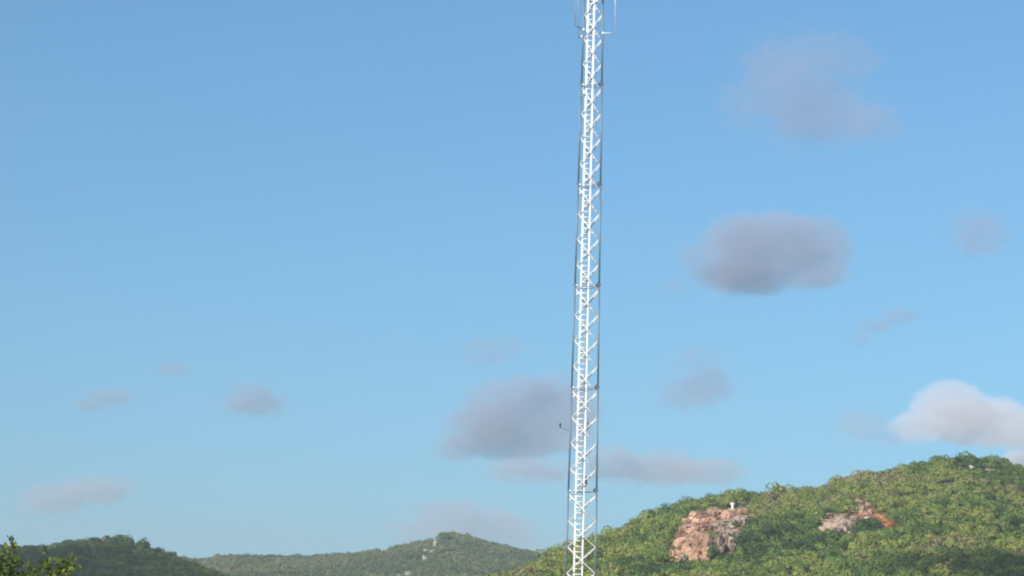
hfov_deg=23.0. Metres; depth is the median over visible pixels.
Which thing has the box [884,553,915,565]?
shrub
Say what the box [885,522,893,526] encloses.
boulder
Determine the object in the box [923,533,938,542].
shrub
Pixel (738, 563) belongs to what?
shrub
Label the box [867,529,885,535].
shrub
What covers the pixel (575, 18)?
dipole antenna
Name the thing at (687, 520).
boulder
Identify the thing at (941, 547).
shrub
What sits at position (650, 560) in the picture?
shrub
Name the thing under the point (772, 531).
shrub
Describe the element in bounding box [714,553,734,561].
shrub
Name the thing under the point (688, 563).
shrub
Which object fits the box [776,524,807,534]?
shrub
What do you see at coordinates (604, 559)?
shrub
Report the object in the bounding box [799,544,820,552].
shrub
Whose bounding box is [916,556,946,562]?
shrub
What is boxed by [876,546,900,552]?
shrub
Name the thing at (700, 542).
boulder
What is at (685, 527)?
bedrock
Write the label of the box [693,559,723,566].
shrub
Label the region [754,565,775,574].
shrub
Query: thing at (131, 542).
tree
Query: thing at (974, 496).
scrub
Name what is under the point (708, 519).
boulder
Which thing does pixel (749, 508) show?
shrub
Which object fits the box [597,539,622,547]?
shrub
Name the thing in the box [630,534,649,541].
shrub
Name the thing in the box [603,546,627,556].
shrub
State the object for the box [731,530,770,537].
shrub
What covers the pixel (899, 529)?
shrub
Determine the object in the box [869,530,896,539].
shrub
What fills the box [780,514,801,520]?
shrub
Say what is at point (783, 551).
shrub
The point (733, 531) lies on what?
bedrock
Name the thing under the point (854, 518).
boulder
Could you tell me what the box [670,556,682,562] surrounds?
boulder
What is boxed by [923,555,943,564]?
shrub
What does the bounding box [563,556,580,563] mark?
shrub
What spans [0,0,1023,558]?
sky
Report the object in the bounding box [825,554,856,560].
shrub
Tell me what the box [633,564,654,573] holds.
shrub
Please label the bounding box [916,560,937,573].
shrub
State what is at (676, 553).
bedrock
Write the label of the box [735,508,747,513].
boulder
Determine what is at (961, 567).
shrub
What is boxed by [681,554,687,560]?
boulder
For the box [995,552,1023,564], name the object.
shrub
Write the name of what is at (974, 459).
shrub
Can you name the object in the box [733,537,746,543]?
shrub
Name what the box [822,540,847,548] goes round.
shrub
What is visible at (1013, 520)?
shrub
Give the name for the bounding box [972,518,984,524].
shrub
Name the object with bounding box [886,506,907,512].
shrub
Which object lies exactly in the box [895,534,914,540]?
shrub
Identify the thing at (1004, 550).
shrub
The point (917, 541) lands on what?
shrub
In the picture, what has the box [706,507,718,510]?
boulder
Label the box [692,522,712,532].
bedrock
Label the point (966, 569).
shrub
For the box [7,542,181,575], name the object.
hill
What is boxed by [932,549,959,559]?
shrub
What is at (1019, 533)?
shrub
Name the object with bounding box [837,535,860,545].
shrub
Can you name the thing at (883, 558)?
shrub
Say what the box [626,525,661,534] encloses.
shrub
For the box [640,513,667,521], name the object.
shrub
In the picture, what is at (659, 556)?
shrub
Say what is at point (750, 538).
shrub
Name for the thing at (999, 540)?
shrub
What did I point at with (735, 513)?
bedrock
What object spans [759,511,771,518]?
shrub
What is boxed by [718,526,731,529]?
boulder
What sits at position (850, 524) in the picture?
boulder
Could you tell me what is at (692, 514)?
bedrock
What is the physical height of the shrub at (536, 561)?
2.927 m
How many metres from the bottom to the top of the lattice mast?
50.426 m
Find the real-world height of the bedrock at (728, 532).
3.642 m
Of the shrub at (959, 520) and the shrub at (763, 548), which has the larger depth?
the shrub at (959, 520)
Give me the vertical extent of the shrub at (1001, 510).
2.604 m
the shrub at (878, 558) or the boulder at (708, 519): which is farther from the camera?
the boulder at (708, 519)
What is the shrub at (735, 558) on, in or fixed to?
on the hill at (873, 515)
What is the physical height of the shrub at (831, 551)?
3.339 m
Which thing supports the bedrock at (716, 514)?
on the hill at (873, 515)
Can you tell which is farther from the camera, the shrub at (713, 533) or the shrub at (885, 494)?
the shrub at (885, 494)
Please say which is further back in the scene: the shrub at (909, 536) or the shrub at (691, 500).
the shrub at (691, 500)
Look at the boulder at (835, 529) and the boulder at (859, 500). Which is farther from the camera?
the boulder at (859, 500)
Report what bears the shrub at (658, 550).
on the hill at (873, 515)
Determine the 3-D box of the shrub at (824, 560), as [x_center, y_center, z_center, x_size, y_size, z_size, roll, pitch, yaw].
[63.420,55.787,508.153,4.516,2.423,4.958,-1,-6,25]
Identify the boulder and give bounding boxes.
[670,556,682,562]
[678,529,686,536]
[678,539,690,548]
[681,518,691,523]
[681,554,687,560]
[685,533,696,542]
[686,527,698,534]
[688,553,699,560]
[691,518,703,523]
[692,534,710,553]
[695,511,707,519]
[698,556,709,560]
[702,517,718,521]
[702,547,710,557]
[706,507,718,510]
[710,522,722,527]
[715,534,722,542]
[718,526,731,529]
[720,511,733,518]
[723,533,728,548]
[727,537,733,550]
[734,515,747,517]
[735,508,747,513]
[818,526,827,530]
[826,513,836,517]
[831,527,840,531]
[839,514,853,517]
[847,521,855,528]
[849,516,861,520]
[855,498,864,503]
[858,505,866,509]
[858,510,869,514]
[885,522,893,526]
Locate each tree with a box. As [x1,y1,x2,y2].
[0,535,81,575]
[82,537,105,544]
[114,534,132,541]
[127,540,138,548]
[136,537,150,548]
[147,547,165,552]
[439,532,455,539]
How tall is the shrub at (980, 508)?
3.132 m
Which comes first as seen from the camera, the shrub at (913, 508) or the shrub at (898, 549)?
the shrub at (898, 549)
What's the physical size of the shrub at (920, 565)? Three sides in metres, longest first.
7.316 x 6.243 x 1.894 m
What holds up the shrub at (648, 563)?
on the hill at (873, 515)
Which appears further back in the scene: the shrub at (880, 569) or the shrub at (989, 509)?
the shrub at (989, 509)
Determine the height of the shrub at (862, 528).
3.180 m
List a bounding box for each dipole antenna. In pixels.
[575,0,583,30]
[602,0,615,33]
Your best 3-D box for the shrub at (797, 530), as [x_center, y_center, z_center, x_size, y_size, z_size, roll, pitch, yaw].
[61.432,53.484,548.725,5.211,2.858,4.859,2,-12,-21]
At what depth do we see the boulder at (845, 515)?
580.13 m
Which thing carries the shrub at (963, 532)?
on the hill at (873, 515)
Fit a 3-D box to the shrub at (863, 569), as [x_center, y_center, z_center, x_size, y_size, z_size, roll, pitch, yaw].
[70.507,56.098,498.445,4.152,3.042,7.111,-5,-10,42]
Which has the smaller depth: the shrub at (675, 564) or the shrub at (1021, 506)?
the shrub at (675, 564)
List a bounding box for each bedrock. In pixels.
[668,549,683,558]
[673,536,685,546]
[681,546,701,559]
[682,524,691,534]
[688,511,695,518]
[690,533,710,545]
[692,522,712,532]
[705,511,721,518]
[710,519,738,526]
[710,529,732,541]
[714,543,725,552]
[716,509,742,518]
[730,530,741,536]
[732,517,749,524]
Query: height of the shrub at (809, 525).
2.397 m
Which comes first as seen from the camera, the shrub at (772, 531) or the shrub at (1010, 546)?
the shrub at (1010, 546)
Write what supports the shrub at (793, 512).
on the hill at (873, 515)
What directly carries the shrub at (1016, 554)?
on the hill at (873, 515)
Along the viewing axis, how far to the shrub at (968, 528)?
536.23 m
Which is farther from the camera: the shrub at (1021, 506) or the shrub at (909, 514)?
the shrub at (1021, 506)
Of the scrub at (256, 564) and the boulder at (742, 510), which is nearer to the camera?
the boulder at (742, 510)
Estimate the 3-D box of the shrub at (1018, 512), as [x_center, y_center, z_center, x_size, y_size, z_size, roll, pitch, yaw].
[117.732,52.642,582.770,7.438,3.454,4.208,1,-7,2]
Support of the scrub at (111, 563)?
on the hill at (134, 565)
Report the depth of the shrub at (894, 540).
522.12 m
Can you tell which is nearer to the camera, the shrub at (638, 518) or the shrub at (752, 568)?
the shrub at (752, 568)
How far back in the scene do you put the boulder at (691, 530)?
565.60 m
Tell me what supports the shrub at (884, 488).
on the hill at (873, 515)
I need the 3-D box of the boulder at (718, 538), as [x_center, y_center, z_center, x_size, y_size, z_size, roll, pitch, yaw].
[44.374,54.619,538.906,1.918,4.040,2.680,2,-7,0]
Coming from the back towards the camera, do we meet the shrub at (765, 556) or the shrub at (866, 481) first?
the shrub at (866, 481)
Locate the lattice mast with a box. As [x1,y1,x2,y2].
[565,0,603,575]
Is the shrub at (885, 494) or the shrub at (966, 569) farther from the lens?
the shrub at (885, 494)
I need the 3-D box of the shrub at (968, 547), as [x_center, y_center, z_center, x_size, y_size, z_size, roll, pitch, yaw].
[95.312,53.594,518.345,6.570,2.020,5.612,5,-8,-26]
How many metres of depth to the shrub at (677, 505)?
628.93 m
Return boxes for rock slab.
[875,514,891,522]
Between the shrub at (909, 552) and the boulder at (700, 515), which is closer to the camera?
the shrub at (909, 552)
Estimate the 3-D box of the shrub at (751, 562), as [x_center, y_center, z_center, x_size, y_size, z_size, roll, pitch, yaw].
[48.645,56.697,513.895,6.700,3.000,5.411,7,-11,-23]
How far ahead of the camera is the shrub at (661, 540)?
560.21 m
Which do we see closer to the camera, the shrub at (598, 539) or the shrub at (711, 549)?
the shrub at (711, 549)
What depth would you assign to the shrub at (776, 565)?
506.46 m
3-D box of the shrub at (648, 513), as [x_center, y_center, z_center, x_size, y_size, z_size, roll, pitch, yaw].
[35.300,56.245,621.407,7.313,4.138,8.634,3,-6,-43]
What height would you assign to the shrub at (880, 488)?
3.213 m
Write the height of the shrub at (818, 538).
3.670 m
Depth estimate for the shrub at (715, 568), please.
495.03 m
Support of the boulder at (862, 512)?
on the hill at (873, 515)
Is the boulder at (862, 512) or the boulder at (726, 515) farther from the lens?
the boulder at (726, 515)
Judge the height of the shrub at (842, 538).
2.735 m
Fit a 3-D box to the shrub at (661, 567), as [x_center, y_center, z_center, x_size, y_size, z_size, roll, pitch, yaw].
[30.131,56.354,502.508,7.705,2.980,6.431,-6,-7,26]
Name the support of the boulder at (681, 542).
on the hill at (873, 515)
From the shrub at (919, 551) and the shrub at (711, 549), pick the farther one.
the shrub at (711, 549)
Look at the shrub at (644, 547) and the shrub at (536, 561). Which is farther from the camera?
the shrub at (536, 561)
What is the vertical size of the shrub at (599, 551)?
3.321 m
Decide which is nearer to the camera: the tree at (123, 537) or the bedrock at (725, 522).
the bedrock at (725, 522)
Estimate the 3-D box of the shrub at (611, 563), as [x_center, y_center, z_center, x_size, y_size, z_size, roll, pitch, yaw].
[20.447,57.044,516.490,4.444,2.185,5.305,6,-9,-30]
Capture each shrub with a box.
[528,558,544,563]
[533,546,563,557]
[551,539,573,550]
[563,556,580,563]
[563,562,580,569]
[575,549,597,562]
[576,540,600,549]
[583,548,601,557]
[588,535,604,545]
[589,556,621,564]
[591,551,605,558]
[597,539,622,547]
[601,560,620,568]
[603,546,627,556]
[607,553,619,557]
[612,561,653,571]
[613,556,645,563]
[624,521,641,530]
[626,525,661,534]
[626,556,651,561]
[628,515,641,521]
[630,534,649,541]
[631,523,659,534]
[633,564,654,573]
[634,543,658,556]
[637,568,664,575]
[638,507,670,519]
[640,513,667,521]
[643,550,672,562]
[645,546,673,562]
[652,563,681,575]
[654,537,671,545]
[657,514,687,526]
[659,544,679,550]
[660,502,677,510]
[663,499,693,509]
[664,561,689,572]
[674,509,694,516]
[675,496,710,504]
[684,560,693,571]
[689,559,716,568]
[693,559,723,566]
[706,528,718,537]
[706,544,714,556]
[707,565,721,573]
[711,565,748,574]
[712,542,718,550]
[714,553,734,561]
[719,488,736,494]
[727,488,757,500]
[730,561,752,566]
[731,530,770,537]
[731,555,753,562]
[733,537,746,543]
[734,533,759,543]
[734,559,759,565]
[736,504,766,512]
[740,562,764,573]
[743,524,757,530]
[745,554,778,562]
[749,543,768,549]
[750,555,776,563]
[752,518,778,528]
[752,544,772,550]
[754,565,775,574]
[755,508,770,513]
[755,547,780,556]
[758,525,780,538]
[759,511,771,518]
[765,481,795,493]
[766,498,783,506]
[769,548,791,559]
[769,562,787,571]
[770,501,792,506]
[771,504,789,510]
[773,545,795,552]
[775,554,799,562]
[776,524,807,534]
[777,507,793,511]
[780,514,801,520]
[781,531,806,541]
[781,548,813,555]
[783,508,805,517]
[785,527,804,535]
[789,499,813,507]
[794,522,820,528]
[799,486,811,492]
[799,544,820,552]
[800,532,823,539]
[802,493,812,499]
[803,527,819,533]
[803,529,832,534]
[808,534,828,546]
[810,494,824,502]
[815,558,831,565]
[818,545,839,558]
[821,530,847,540]
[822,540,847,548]
[825,493,850,501]
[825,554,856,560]
[829,558,849,567]
[830,533,858,541]
[837,494,864,500]
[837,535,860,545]
[845,557,865,567]
[846,476,861,481]
[849,523,875,533]
[852,517,878,528]
[856,564,876,575]
[858,477,877,486]
[861,484,892,493]
[864,535,892,545]
[866,546,898,558]
[866,552,904,564]
[866,557,892,567]
[866,563,893,573]
[867,488,894,496]
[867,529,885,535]
[869,476,889,484]
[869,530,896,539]
[870,487,886,496]
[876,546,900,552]
[878,536,915,548]
[883,509,922,519]
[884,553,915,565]
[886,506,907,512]
[886,526,906,532]
[887,558,914,569]
[894,549,918,559]
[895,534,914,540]
[895,564,924,573]
[904,542,932,553]
[905,518,927,527]
[905,538,930,547]
[906,505,935,513]
[908,547,929,557]
[915,524,953,534]
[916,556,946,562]
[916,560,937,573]
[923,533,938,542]
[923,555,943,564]
[926,506,955,513]
[931,545,962,553]
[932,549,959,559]
[935,523,959,536]
[940,527,955,537]
[945,511,965,516]
[945,514,975,523]
[947,522,981,528]
[949,566,978,573]
[950,561,982,572]
[953,529,972,537]
[956,543,990,551]
[957,534,978,547]
[960,525,976,535]
[962,455,980,464]
[970,506,985,516]
[971,539,991,547]
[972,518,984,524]
[973,528,997,534]
[983,522,1000,529]
[985,504,999,517]
[987,538,1010,545]
[992,547,1015,554]
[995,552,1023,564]
[996,507,1011,512]
[996,541,1016,551]
[999,510,1023,522]
[999,514,1023,526]
[1003,524,1022,534]
[1006,542,1023,550]
[1007,529,1023,540]
[1007,561,1023,575]
[1009,550,1023,563]
[1010,508,1023,515]
[1017,503,1023,511]
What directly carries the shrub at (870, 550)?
on the hill at (873, 515)
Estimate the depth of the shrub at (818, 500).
612.37 m
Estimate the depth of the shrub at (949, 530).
533.09 m
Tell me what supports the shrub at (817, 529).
on the hill at (873, 515)
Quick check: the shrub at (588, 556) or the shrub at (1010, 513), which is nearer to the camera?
the shrub at (588, 556)
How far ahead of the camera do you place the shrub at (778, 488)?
649.06 m
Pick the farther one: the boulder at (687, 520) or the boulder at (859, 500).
the boulder at (859, 500)
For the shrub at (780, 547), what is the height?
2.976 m
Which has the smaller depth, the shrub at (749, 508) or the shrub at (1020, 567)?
the shrub at (1020, 567)
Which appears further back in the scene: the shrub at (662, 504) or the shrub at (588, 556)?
the shrub at (662, 504)
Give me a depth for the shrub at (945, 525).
534.68 m
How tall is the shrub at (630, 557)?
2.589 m
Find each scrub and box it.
[0,535,240,575]
[181,531,547,575]
[482,451,1023,575]
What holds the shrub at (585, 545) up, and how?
on the hill at (873, 515)
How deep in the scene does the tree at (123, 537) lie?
834.67 m
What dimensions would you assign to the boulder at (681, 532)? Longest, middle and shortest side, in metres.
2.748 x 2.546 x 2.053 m
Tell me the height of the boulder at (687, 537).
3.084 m
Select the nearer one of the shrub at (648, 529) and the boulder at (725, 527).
the boulder at (725, 527)
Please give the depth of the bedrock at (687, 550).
527.74 m
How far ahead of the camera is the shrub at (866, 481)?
636.55 m
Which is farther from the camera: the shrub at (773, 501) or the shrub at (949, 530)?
the shrub at (773, 501)
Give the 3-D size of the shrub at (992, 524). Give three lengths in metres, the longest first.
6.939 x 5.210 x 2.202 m
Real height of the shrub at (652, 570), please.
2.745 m
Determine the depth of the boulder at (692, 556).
523.66 m
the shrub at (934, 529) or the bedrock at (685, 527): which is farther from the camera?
the bedrock at (685, 527)
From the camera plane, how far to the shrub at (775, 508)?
599.26 m
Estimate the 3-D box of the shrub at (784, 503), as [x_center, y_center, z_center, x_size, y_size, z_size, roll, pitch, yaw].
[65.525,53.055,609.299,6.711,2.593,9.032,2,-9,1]
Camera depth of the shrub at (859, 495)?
617.05 m
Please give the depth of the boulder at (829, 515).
584.37 m
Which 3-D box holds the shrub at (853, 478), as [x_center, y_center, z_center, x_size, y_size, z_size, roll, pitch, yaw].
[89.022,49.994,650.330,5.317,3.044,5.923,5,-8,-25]
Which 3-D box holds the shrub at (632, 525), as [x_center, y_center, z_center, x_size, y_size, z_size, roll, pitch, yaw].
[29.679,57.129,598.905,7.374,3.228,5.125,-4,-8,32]
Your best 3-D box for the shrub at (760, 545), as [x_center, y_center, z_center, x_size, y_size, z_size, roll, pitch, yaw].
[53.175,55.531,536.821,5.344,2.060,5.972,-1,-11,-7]
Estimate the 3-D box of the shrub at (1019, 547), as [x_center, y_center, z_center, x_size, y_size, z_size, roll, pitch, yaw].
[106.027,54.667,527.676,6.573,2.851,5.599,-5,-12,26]
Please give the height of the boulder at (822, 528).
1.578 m
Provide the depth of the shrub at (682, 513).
607.22 m
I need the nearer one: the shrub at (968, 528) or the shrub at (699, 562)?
the shrub at (699, 562)
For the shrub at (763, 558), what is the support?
on the hill at (873, 515)
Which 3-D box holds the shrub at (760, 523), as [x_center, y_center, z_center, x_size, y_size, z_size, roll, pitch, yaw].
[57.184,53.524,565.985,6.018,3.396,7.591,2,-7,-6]
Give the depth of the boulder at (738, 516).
588.13 m
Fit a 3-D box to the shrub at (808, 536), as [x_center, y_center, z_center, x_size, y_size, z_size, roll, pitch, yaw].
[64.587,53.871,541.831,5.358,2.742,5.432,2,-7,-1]
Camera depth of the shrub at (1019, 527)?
547.95 m
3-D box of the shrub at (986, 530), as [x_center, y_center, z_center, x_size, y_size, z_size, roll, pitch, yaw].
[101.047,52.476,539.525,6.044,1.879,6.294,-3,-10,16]
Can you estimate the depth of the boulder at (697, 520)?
582.53 m
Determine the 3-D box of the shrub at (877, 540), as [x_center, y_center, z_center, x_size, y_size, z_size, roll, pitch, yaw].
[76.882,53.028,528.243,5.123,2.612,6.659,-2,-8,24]
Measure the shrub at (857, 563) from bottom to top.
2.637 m
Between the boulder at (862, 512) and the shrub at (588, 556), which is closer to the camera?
the shrub at (588, 556)
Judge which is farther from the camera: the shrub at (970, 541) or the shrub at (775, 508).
the shrub at (775, 508)
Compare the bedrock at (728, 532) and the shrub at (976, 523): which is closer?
the shrub at (976, 523)
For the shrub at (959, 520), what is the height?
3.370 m
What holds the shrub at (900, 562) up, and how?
on the hill at (873, 515)
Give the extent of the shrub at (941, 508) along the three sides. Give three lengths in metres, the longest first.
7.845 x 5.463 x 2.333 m
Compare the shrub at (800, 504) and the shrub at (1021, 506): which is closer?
the shrub at (1021, 506)
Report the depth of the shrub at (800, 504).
608.05 m
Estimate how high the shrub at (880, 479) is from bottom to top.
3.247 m
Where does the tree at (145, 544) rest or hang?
on the hill at (134, 565)
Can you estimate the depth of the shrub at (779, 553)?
522.11 m
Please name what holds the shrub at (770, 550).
on the hill at (873, 515)
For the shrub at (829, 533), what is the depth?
538.03 m
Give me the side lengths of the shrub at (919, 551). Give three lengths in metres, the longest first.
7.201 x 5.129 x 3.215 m
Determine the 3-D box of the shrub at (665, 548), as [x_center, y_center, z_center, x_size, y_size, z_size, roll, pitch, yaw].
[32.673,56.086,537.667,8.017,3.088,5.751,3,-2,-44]
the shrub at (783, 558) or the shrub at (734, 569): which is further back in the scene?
the shrub at (783, 558)
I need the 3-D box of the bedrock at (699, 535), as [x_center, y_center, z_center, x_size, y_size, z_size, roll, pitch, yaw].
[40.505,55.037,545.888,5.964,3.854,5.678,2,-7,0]
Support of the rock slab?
on the hill at (873, 515)
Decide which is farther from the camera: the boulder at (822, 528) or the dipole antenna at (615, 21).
the boulder at (822, 528)
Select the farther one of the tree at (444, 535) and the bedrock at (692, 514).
the tree at (444, 535)
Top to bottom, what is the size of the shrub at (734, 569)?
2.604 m
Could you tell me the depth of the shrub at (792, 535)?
543.35 m
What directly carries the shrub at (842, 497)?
on the hill at (873, 515)
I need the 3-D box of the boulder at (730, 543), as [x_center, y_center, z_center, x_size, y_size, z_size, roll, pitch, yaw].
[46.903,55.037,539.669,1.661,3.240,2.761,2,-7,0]
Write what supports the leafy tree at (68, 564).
on the ground
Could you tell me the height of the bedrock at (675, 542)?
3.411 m
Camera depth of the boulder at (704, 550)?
526.46 m
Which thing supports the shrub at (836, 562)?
on the hill at (873, 515)
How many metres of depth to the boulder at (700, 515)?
590.60 m
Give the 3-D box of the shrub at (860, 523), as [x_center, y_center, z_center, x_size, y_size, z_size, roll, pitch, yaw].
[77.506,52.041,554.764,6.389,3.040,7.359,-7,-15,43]
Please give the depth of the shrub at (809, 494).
626.73 m
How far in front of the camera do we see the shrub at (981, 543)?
523.34 m
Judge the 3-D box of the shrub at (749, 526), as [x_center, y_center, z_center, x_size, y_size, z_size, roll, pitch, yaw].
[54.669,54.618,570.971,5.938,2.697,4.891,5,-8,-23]
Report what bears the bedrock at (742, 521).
on the hill at (873, 515)
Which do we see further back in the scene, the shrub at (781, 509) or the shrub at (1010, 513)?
the shrub at (781, 509)
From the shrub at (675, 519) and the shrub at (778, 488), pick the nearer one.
the shrub at (675, 519)
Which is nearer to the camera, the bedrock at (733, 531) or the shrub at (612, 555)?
the shrub at (612, 555)
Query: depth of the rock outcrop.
560.04 m
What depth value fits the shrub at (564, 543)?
600.54 m
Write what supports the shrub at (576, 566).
on the hill at (873, 515)
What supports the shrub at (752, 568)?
on the hill at (873, 515)
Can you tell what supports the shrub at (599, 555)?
on the hill at (873, 515)
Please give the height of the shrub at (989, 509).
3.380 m
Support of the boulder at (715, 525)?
on the hill at (873, 515)
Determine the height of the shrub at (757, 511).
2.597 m
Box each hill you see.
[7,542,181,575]
[211,538,526,575]
[542,463,1023,575]
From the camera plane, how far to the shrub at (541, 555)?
599.37 m
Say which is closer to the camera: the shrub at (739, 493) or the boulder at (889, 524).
the boulder at (889, 524)
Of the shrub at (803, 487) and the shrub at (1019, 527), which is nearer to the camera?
the shrub at (1019, 527)
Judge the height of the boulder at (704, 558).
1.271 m
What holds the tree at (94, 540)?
on the hill at (134, 565)
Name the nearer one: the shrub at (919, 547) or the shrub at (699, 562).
the shrub at (699, 562)
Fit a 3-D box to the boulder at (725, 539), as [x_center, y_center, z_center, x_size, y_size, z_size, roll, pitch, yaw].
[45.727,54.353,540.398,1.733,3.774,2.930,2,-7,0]
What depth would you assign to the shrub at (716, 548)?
531.55 m
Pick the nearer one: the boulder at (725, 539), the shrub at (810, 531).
the boulder at (725, 539)
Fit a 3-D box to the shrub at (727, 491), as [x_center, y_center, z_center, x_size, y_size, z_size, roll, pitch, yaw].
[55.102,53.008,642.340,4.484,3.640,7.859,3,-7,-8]
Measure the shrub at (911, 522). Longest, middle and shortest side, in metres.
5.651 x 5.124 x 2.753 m
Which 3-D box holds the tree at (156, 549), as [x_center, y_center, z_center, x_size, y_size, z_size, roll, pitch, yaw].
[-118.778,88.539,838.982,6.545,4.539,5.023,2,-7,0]
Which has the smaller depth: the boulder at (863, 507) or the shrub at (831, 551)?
the shrub at (831, 551)
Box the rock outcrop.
[822,519,852,528]
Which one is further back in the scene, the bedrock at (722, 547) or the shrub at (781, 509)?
the shrub at (781, 509)
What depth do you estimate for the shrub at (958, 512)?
561.62 m

